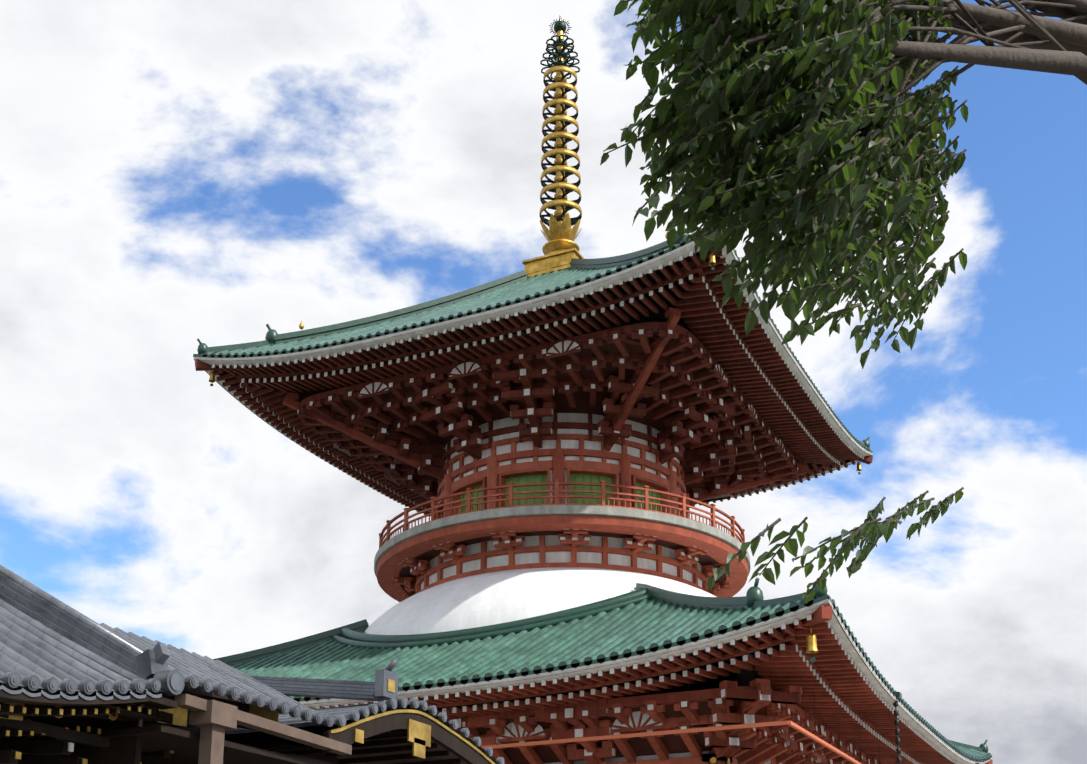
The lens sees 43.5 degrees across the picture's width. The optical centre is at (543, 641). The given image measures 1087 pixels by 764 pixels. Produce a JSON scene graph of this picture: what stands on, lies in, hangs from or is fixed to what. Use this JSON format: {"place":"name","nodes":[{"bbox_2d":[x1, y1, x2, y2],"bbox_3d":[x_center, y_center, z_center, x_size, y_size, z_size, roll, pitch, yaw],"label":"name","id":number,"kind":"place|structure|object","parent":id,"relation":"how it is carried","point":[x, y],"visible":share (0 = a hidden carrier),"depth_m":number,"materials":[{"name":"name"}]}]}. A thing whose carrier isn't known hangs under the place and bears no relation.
{"place":"outdoors","nodes":[
{"label":"outdoors","id":0,"kind":"place"},
{"bbox_2d":[0,0,1086,763],"label":"sky","id":1,"kind":"structure","parent":0,"point":[174,174],"materials":[{"name":"white"}]},
{"label":"ground","id":2,"kind":"structure","parent":0,"visible":0},
{"bbox_2d":[0,565,503,763],"bbox_3d":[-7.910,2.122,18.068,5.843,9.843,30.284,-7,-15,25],"label":"hall","id":3,"kind":"structure","parent":2,"relation":"on","point":[76,687],"depth_m":19.09,"materials":[{"name":"grey tile"}]},
{"bbox_2d":[193,17,992,763],"bbox_3d":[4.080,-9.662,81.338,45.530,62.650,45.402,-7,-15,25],"label":"pagoda","id":4,"kind":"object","parent":2,"relation":"on","point":[559,439],"visible":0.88,"depth_m":69.92,"materials":[{"name":"paint"}]},
{"bbox_2d":[600,0,1086,602],"bbox_3d":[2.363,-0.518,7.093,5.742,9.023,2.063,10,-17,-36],"label":"tree","id":5,"kind":"object","parent":2,"relation":"on","point":[808,130],"visible":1,"depth_m":5.85,"materials":[{"name":"green plant"}]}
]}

